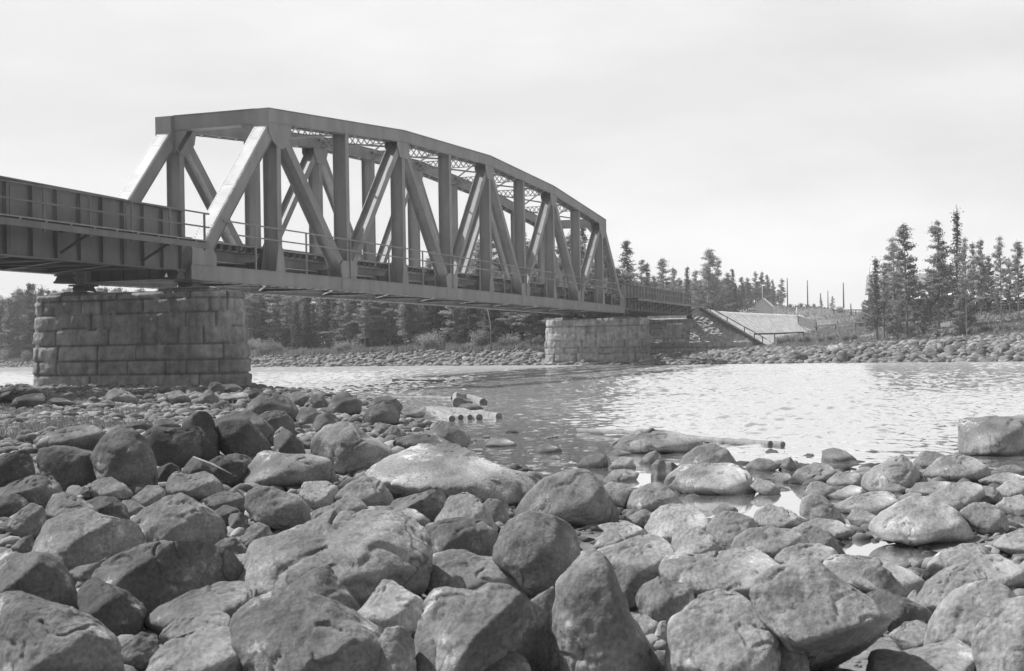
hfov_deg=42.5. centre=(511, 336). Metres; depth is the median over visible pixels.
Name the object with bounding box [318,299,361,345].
pine tree
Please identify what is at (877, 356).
stone
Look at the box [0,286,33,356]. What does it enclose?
pine tree
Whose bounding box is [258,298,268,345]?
spruce tree
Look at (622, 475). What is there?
boulder
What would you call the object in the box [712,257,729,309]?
pine tree
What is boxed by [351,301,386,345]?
pine tree
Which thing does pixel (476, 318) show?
spruce tree
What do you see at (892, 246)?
pine tree
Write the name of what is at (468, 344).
willow bush
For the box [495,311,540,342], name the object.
pine tree
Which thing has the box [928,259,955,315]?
young pine
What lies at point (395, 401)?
boulder
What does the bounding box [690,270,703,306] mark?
pine tree
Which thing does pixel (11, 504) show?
boulder
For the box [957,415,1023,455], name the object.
boulder
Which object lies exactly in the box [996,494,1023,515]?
boulder
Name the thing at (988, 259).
pine tree
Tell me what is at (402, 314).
pine tree
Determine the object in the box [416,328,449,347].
willow bush
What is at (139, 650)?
boulder
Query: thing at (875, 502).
boulder
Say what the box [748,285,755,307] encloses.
spruce tree
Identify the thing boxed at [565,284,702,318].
girder span
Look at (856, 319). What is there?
willow bush
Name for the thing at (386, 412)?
boulder
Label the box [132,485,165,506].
boulder
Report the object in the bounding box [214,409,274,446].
boulder
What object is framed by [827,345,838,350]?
boulder
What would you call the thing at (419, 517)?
boulder
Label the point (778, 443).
stranded log
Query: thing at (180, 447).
boulder
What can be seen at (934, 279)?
pine tree
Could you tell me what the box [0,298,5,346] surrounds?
pine tree
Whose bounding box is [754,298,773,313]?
shed
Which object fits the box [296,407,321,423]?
boulder
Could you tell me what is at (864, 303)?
young pine
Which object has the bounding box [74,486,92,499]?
boulder
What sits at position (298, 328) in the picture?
spruce tree
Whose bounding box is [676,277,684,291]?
pine tree
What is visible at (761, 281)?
pine tree
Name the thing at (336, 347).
willow bush
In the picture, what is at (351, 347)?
willow bush
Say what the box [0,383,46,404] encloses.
boulder
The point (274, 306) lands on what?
pine tree
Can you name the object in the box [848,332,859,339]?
willow bush
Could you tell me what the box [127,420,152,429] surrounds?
boulder
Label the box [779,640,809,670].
boulder
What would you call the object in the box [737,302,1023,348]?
meadow grass
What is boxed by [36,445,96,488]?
boulder
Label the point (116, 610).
boulder
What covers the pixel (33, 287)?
spruce tree
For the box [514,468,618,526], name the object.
boulder
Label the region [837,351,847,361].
boulder
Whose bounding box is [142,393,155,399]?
boulder
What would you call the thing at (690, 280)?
pine tree
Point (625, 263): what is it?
spruce tree
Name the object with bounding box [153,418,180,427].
boulder
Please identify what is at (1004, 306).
rail fence
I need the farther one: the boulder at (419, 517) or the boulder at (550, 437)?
the boulder at (550, 437)
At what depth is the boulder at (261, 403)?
24.58 m
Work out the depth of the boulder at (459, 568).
7.64 m
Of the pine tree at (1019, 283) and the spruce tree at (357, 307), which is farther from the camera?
the spruce tree at (357, 307)
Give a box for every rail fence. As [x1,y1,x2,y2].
[754,332,803,345]
[798,316,816,331]
[816,318,893,331]
[834,309,867,313]
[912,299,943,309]
[988,300,1023,312]
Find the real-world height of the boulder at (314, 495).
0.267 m
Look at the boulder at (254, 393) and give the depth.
34.86 m
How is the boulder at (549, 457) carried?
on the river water
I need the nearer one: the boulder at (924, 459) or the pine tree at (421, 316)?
the boulder at (924, 459)
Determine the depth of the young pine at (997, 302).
121.97 m
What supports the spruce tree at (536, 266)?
on the ground at (848, 664)
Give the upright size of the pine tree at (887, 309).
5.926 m
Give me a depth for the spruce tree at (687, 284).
198.18 m
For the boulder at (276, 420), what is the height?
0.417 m
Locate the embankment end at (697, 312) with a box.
[637,309,767,345]
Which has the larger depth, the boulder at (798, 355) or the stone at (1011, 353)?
the boulder at (798, 355)
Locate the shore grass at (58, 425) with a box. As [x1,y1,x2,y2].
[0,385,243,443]
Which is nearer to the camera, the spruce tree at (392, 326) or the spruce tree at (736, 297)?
the spruce tree at (392, 326)
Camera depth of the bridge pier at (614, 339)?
113.34 m
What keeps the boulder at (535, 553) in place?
on the ground at (848, 664)
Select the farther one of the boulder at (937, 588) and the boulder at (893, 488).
the boulder at (893, 488)
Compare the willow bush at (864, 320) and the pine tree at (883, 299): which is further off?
the willow bush at (864, 320)
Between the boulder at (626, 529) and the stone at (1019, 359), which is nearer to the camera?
the boulder at (626, 529)
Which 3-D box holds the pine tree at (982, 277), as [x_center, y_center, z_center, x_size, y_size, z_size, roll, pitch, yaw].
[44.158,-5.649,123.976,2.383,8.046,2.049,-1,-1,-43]
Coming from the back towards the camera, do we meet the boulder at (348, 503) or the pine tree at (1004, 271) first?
the pine tree at (1004, 271)
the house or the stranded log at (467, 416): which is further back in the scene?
the house
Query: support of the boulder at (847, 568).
on the ground at (848, 664)
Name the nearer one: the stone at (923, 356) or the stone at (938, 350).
the stone at (923, 356)
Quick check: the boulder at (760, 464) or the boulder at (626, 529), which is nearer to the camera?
the boulder at (626, 529)
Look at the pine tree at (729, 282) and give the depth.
231.17 m
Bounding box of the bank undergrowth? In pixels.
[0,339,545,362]
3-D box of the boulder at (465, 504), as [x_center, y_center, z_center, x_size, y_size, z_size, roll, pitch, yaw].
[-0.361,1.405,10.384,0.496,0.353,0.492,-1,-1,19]
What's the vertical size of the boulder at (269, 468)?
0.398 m
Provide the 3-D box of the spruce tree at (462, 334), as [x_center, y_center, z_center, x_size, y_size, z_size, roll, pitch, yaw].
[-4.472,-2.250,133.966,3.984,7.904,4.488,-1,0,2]
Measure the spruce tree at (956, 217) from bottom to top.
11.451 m
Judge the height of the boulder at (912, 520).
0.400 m
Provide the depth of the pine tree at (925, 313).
111.95 m
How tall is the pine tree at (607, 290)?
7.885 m
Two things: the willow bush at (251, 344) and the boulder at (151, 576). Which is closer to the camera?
the boulder at (151, 576)
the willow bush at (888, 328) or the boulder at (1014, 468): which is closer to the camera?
the boulder at (1014, 468)
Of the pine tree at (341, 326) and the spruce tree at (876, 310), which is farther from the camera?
the pine tree at (341, 326)
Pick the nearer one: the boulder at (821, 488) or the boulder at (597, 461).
the boulder at (821, 488)
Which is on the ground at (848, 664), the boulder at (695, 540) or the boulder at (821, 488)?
the boulder at (695, 540)
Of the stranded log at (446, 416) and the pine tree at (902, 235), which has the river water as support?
the stranded log at (446, 416)
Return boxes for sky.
[0,0,1023,312]
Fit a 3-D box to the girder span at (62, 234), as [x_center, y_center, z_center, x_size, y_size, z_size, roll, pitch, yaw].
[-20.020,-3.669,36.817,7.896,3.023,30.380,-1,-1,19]
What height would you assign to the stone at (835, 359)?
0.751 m
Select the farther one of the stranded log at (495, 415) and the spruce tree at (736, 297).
the spruce tree at (736, 297)
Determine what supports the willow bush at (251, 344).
on the ground at (848, 664)
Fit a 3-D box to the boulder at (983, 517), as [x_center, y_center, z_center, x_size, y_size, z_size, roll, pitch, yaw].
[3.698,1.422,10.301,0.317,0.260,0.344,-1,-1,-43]
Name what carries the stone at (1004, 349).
on the ground at (848, 664)
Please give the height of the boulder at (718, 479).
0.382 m
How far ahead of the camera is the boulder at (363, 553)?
7.32 m
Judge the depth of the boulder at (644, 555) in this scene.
8.32 m
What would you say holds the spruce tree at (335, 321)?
on the ground at (848, 664)
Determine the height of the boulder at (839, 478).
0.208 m
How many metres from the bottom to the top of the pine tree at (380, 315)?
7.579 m
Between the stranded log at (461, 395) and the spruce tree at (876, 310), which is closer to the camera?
the stranded log at (461, 395)
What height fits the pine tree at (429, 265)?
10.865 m
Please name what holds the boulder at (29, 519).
on the ground at (848, 664)
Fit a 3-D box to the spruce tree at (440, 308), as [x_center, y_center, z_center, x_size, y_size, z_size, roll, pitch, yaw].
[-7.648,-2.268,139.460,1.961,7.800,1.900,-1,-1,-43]
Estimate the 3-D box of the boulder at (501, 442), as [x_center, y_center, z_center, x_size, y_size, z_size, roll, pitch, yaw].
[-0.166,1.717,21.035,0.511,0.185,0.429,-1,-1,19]
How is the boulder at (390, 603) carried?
on the ground at (848, 664)
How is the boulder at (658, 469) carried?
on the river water
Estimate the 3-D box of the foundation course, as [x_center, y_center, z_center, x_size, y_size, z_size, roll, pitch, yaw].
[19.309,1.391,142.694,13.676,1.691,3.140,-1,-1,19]
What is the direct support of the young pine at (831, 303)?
on the ground at (848, 664)
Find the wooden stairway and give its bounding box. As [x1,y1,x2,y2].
[699,306,766,345]
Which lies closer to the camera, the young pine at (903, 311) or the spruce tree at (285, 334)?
the young pine at (903, 311)
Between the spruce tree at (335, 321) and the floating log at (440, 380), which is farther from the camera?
the spruce tree at (335, 321)
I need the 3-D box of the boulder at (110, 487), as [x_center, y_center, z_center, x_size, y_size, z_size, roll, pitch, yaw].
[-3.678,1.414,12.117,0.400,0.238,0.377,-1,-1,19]
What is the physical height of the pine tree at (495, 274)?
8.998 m
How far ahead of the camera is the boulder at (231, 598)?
6.54 m
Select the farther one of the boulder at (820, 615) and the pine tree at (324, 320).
the pine tree at (324, 320)
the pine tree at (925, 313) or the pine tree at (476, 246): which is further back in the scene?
the pine tree at (476, 246)
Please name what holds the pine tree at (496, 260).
on the ground at (848, 664)
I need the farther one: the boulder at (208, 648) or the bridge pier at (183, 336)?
the bridge pier at (183, 336)
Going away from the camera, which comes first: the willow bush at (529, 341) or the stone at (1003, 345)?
the stone at (1003, 345)
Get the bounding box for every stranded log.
[392,396,452,399]
[426,406,454,420]
[430,405,463,419]
[434,406,471,418]
[442,406,482,419]
[452,392,463,406]
[453,407,501,418]
[456,392,466,398]
[466,394,486,404]
[576,428,772,446]
[714,437,784,446]
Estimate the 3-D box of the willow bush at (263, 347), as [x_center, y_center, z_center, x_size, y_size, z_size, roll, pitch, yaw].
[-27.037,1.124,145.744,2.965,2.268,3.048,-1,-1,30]
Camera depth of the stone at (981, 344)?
98.35 m
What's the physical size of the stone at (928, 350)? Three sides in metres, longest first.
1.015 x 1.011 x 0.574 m
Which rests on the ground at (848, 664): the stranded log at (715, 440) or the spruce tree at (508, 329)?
the spruce tree at (508, 329)
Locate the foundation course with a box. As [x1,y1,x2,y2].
[650,341,753,352]
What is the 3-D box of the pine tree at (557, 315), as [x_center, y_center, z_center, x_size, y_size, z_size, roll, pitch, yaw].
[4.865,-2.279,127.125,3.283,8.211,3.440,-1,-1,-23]
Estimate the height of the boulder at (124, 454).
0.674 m
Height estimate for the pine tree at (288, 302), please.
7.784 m
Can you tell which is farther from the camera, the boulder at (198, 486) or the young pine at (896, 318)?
the young pine at (896, 318)
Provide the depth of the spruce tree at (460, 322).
136.35 m
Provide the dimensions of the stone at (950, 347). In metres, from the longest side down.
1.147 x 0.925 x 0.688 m
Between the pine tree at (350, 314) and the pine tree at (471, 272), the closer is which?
the pine tree at (471, 272)
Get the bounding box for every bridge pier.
[32,286,251,386]
[544,316,650,363]
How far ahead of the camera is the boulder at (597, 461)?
17.03 m
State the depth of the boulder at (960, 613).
5.97 m
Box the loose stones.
[0,320,1023,670]
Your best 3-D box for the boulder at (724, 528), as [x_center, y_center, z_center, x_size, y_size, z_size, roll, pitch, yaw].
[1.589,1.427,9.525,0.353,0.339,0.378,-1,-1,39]
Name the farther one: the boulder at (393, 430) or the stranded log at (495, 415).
the stranded log at (495, 415)
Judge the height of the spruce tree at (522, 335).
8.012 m
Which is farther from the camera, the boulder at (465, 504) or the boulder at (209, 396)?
the boulder at (209, 396)
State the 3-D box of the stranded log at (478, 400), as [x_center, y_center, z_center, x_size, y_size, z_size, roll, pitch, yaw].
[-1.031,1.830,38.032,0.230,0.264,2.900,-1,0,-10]
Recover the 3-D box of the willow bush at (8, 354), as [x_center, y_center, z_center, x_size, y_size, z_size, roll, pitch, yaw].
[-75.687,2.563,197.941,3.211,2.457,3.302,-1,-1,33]
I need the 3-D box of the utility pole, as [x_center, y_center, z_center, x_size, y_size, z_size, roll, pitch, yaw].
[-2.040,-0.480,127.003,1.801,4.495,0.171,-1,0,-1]
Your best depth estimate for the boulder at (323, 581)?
6.98 m
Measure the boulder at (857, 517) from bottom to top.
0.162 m
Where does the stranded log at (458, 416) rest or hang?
on the river water
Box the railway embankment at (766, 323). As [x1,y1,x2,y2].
[709,309,813,344]
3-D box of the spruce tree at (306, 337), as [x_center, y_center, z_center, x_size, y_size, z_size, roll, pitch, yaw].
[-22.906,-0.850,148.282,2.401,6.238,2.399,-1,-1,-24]
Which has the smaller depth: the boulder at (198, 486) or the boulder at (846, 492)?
the boulder at (198, 486)
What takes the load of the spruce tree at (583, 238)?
on the ground at (848, 664)
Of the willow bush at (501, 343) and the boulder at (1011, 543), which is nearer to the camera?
the boulder at (1011, 543)
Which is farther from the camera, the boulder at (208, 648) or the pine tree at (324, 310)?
the pine tree at (324, 310)
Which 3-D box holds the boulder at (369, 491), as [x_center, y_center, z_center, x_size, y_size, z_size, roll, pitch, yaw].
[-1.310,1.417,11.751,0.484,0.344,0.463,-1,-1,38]
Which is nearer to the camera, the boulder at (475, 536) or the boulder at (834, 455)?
the boulder at (475, 536)
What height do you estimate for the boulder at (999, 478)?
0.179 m
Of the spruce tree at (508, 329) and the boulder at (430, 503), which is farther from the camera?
the spruce tree at (508, 329)
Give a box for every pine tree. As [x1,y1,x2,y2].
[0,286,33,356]
[0,297,19,350]
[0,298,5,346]
[0,303,10,346]
[0,317,4,353]
[11,292,29,347]
[19,290,36,347]
[244,294,259,329]
[246,294,272,344]
[249,294,263,338]
[250,295,271,334]
[250,295,281,343]
[258,295,289,344]
[276,296,303,346]
[286,297,306,334]
[292,297,321,345]
[302,298,333,346]
[305,298,323,345]
[316,299,331,344]
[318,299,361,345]
[329,300,360,344]
[332,300,359,340]
[336,301,373,345]
[339,303,356,344]
[351,301,379,346]
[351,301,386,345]
[365,301,402,346]
[371,303,392,336]
[375,302,399,344]
[394,303,418,346]
[396,303,423,344]
[410,305,430,331]
[414,305,439,336]
[423,258,431,332]
[438,306,465,341]
[457,267,478,335]
[468,241,479,270]
[469,308,501,333]
[471,238,503,276]
[476,265,502,340]
[479,274,508,339]
[486,253,501,320]
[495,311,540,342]
[509,270,545,339]
[510,268,583,340]
[518,271,552,320]
[549,270,576,318]
[555,247,559,259]
[557,258,563,274]
[565,233,570,258]
[571,282,589,317]
[578,270,605,316]
[583,277,631,317]
[618,270,652,323]
[634,257,650,285]
[642,262,653,286]
[650,276,658,287]
[655,258,673,289]
[669,265,679,290]
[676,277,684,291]
[682,279,700,300]
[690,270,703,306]
[693,284,711,307]
[697,249,727,309]
[703,283,716,308]
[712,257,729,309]
[720,272,738,311]
[737,277,747,311]
[739,277,754,311]
[752,271,761,304]
[754,272,768,299]
[764,274,773,301]
[770,279,777,302]
[775,278,788,301]
[775,290,786,306]
[869,262,896,338]
[878,235,904,331]
[878,276,897,324]
[889,223,928,335]
[914,280,926,315]
[917,302,933,334]
[919,219,954,328]
[944,264,955,306]
[953,236,976,335]
[964,303,976,334]
[967,243,978,314]
[973,237,990,314]
[974,284,983,308]
[977,253,999,306]
[988,236,1010,323]
[1000,258,1014,314]
[1006,239,1023,314]
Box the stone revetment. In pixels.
[689,315,749,341]
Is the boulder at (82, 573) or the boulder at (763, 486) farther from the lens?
the boulder at (763, 486)
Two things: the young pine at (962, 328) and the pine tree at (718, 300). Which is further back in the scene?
the pine tree at (718, 300)
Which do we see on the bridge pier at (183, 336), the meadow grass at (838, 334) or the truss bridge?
the truss bridge
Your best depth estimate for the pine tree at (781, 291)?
267.98 m
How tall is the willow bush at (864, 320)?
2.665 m
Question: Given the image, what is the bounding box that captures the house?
[865,267,927,318]
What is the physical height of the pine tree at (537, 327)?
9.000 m
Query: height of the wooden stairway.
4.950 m
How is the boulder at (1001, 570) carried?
on the ground at (848, 664)
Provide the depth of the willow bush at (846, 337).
121.93 m
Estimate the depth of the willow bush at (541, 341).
125.37 m
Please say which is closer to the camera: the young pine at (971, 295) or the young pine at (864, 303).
the young pine at (971, 295)
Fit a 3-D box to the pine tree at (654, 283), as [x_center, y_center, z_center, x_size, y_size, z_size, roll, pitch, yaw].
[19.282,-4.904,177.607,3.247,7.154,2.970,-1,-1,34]
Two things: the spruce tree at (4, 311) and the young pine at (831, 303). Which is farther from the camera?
the young pine at (831, 303)
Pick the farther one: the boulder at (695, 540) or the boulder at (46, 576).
the boulder at (695, 540)
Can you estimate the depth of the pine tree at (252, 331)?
154.06 m
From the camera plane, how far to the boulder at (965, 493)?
12.10 m
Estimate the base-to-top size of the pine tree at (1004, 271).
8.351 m
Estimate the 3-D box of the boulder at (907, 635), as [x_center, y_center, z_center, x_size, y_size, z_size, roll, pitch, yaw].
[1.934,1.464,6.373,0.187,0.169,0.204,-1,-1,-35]
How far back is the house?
150.00 m
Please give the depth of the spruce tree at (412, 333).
144.55 m
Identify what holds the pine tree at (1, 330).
on the ground at (848, 664)
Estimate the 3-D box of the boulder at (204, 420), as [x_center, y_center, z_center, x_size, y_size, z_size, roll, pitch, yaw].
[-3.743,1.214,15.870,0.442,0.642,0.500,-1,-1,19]
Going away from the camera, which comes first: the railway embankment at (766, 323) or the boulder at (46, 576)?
the boulder at (46, 576)
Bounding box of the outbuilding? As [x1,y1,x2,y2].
[911,292,954,315]
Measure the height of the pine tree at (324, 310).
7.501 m
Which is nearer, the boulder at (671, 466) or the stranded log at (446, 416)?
the boulder at (671, 466)
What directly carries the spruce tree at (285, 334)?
on the ground at (848, 664)
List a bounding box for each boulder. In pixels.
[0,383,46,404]
[0,449,35,486]
[0,475,63,508]
[0,494,28,516]
[0,550,78,609]
[0,591,124,670]
[6,503,46,537]
[10,393,46,408]
[11,535,34,552]
[32,507,144,570]
[36,423,105,450]
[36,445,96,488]
[45,492,97,519]
[48,398,73,405]
[69,557,107,584]
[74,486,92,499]
[77,577,146,636]
[87,496,129,519]
[88,477,132,498]
[90,425,157,485]
[91,540,243,615]
[104,388,138,403]
[121,632,159,670]
[122,499,144,516]
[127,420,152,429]
[128,483,137,489]
[130,492,227,544]
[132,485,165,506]
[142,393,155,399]
[142,426,205,467]
[144,581,257,633]
[146,626,242,670]
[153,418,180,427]
[157,463,181,481]
[159,609,230,644]
[165,390,190,403]
[165,471,223,501]
[182,411,219,461]
[182,457,212,473]
[196,390,218,403]
[204,489,245,512]
[207,455,246,486]
[208,382,224,392]
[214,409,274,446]
[215,505,239,525]
[215,536,246,553]
[216,417,271,456]
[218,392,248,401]
[224,384,242,392]
[226,453,251,469]
[228,512,247,530]
[229,587,382,670]
[235,553,245,562]
[237,507,432,607]
[241,522,273,543]
[243,450,335,488]
[244,485,310,530]
[245,393,298,420]
[248,389,262,398]
[259,410,294,432]
[274,427,304,453]
[288,391,309,405]
[288,565,359,610]
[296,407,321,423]
[299,481,338,509]
[309,395,328,408]
[310,412,339,431]
[310,421,396,474]
[311,496,366,519]
[326,392,362,415]
[334,476,393,506]
[357,579,423,633]
[362,401,399,424]
[364,443,540,507]
[366,396,402,411]
[367,505,430,525]
[373,423,388,433]
[378,626,416,670]
[381,425,404,437]
[390,487,446,520]
[393,434,452,448]
[401,407,424,417]
[414,582,557,670]
[415,637,436,670]
[424,549,531,598]
[425,517,497,555]
[427,421,470,446]
[434,492,497,530]
[459,401,482,409]
[472,435,489,437]
[483,498,508,522]
[484,437,507,443]
[484,438,516,446]
[484,651,530,670]
[492,511,580,598]
[506,430,519,432]
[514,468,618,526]
[531,586,555,618]
[532,444,561,452]
[539,455,560,459]
[542,436,557,438]
[552,550,663,670]
[577,454,608,467]
[593,528,625,549]
[597,534,674,581]
[598,521,647,538]
[603,469,638,480]
[604,481,632,508]
[608,449,631,455]
[608,456,635,468]
[610,428,702,453]
[614,565,646,609]
[625,509,650,527]
[626,482,683,511]
[633,614,658,635]
[635,576,694,623]
[639,451,661,463]
[644,503,708,543]
[651,459,666,479]
[654,620,666,640]
[659,546,778,600]
[664,463,755,494]
[664,589,781,670]
[666,462,677,475]
[671,527,718,553]
[678,443,737,466]
[706,511,757,550]
[711,503,737,512]
[730,525,809,558]
[745,458,779,470]
[749,557,892,670]
[750,478,780,494]
[753,504,808,528]
[765,449,778,452]
[771,473,790,482]
[774,543,837,563]
[779,457,795,470]
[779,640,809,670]
[786,352,807,359]
[788,462,836,483]
[795,518,853,538]
[797,525,845,553]
[799,493,844,523]
[802,481,835,497]
[821,448,856,461]
[823,554,924,597]
[826,471,861,486]
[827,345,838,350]
[827,485,863,499]
[834,491,899,514]
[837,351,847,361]
[847,509,875,526]
[861,454,920,491]
[862,564,895,592]
[866,588,931,631]
[866,638,975,670]
[868,495,976,545]
[881,483,906,493]
[889,620,926,650]
[898,492,921,499]
[907,589,919,600]
[908,480,950,495]
[913,450,944,468]
[915,562,986,613]
[921,543,1023,587]
[922,454,990,483]
[923,579,1016,646]
[929,481,984,506]
[934,494,964,511]
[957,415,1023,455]
[959,502,1009,533]
[970,596,1023,670]
[978,472,1023,485]
[984,487,1002,503]
[993,529,1023,555]
[995,464,1023,472]
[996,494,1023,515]
[997,477,1023,496]
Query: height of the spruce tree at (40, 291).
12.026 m
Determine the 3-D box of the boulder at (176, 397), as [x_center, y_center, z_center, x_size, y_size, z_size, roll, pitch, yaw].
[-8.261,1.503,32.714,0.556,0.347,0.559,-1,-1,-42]
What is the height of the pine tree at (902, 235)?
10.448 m
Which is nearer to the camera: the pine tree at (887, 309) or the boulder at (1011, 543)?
the boulder at (1011, 543)
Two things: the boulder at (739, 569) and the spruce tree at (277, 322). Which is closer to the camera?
the boulder at (739, 569)
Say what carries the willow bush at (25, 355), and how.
on the ground at (848, 664)
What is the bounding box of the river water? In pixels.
[0,361,1023,564]
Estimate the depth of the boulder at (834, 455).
17.44 m
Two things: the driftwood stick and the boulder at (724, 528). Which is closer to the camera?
the boulder at (724, 528)
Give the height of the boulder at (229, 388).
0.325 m
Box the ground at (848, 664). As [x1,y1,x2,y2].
[0,304,1023,670]
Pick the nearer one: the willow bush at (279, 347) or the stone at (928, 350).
the stone at (928, 350)
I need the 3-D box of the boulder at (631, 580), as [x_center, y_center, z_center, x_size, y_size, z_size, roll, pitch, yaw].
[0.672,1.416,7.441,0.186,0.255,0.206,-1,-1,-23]
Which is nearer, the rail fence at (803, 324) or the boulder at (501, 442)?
the boulder at (501, 442)
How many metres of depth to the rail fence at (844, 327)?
168.36 m
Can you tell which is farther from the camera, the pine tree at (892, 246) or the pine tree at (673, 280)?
the pine tree at (673, 280)
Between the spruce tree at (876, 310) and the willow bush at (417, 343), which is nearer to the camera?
the spruce tree at (876, 310)
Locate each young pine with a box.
[829,295,834,308]
[860,274,875,331]
[885,283,914,330]
[887,305,910,338]
[902,277,932,325]
[915,273,939,321]
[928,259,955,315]
[940,276,954,318]
[948,276,980,334]
[949,298,970,335]
[950,288,978,325]
[967,287,977,307]
[983,277,1003,311]
[991,291,1004,313]
[1007,282,1023,309]
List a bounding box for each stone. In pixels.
[831,357,838,362]
[867,357,878,362]
[872,354,884,358]
[892,357,902,361]
[919,354,928,358]
[925,348,935,352]
[935,348,944,353]
[944,345,954,350]
[957,348,969,351]
[966,346,976,350]
[977,342,987,346]
[977,349,989,353]
[980,358,993,361]
[998,343,1010,347]
[1000,347,1009,352]
[1002,355,1013,360]
[1005,351,1015,355]
[1012,357,1023,361]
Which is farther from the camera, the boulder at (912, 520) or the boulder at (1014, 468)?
the boulder at (1014, 468)
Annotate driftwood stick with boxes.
[193,456,231,474]
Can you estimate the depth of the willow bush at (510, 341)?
126.57 m
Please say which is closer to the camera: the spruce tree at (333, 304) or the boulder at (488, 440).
the boulder at (488, 440)
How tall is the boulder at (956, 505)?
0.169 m
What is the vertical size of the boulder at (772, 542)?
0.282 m
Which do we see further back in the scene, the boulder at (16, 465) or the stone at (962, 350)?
the stone at (962, 350)
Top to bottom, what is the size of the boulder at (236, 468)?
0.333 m
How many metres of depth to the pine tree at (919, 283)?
129.98 m
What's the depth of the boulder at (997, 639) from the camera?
5.47 m
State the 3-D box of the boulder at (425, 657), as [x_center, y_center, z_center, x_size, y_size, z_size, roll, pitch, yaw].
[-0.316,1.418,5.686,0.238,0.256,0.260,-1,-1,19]
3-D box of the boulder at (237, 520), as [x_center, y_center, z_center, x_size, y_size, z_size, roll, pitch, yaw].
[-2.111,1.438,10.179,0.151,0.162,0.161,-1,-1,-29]
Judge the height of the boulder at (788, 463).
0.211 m
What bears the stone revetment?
on the foundation course
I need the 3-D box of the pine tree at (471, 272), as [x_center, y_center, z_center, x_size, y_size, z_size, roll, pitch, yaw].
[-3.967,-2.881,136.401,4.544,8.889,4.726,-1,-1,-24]
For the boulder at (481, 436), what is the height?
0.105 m
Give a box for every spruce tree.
[0,300,8,351]
[14,281,35,356]
[31,283,37,353]
[32,286,48,332]
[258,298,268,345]
[265,296,285,344]
[274,299,294,347]
[287,303,304,349]
[292,297,316,345]
[300,303,312,348]
[310,304,320,347]
[324,300,333,347]
[327,299,341,344]
[327,299,345,345]
[353,301,366,346]
[362,310,377,345]
[369,309,396,345]
[387,308,401,343]
[393,303,404,344]
[396,308,419,343]
[421,305,444,337]
[432,306,447,337]
[437,306,456,341]
[449,308,480,343]
[450,309,466,341]
[472,264,489,333]
[476,263,499,339]
[494,310,524,341]
[508,312,527,341]
[525,263,543,338]
[580,228,588,265]
[618,238,637,284]
[683,266,691,296]
[729,269,741,311]
[730,283,741,309]
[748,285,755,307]
[864,258,887,340]
[946,208,966,313]
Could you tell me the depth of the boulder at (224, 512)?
10.42 m
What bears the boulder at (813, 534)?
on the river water
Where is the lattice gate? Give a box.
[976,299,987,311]
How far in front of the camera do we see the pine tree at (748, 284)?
251.99 m
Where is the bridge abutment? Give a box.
[648,307,699,341]
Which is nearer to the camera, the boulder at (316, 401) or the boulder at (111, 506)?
the boulder at (111, 506)
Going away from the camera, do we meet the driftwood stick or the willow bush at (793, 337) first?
the driftwood stick
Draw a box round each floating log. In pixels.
[392,379,433,380]
[434,379,454,381]
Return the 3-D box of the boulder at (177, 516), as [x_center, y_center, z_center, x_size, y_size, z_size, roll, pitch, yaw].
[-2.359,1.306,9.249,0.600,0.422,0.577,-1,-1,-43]
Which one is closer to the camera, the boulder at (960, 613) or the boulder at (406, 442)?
the boulder at (960, 613)
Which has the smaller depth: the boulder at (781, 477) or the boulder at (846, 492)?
the boulder at (846, 492)
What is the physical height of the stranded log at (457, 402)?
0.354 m
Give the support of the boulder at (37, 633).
on the ground at (848, 664)
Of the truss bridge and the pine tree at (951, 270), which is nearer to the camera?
the truss bridge
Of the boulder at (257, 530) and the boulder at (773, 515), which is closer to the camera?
the boulder at (257, 530)
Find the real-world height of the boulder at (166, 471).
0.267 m
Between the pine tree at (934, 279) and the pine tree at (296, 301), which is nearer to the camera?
the pine tree at (934, 279)
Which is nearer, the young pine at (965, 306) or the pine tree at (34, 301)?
the young pine at (965, 306)
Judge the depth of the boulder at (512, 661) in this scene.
5.67 m
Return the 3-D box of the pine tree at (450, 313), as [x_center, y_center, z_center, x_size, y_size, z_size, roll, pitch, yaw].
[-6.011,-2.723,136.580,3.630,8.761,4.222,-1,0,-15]
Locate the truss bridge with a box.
[68,107,625,317]
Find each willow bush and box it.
[0,347,17,359]
[19,349,31,359]
[247,337,262,350]
[253,338,278,352]
[272,342,284,351]
[331,342,347,352]
[340,338,361,349]
[411,331,432,345]
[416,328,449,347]
[464,341,475,348]
[466,325,497,346]
[495,338,508,345]
[496,331,520,345]
[524,335,541,345]
[533,335,545,345]
[775,336,787,343]
[781,331,799,342]
[800,334,813,341]
[825,333,835,340]
[840,334,851,341]
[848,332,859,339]
[849,310,865,326]
[856,311,881,325]
[880,319,901,333]
[901,322,916,332]
[923,333,931,338]
[1003,323,1012,329]
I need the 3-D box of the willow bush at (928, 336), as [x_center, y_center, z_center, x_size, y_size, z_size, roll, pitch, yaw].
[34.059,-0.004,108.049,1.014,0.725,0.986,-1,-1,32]
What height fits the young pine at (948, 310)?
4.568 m
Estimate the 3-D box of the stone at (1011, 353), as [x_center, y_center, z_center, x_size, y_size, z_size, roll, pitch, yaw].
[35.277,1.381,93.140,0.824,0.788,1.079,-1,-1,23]
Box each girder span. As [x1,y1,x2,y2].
[0,176,211,283]
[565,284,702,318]

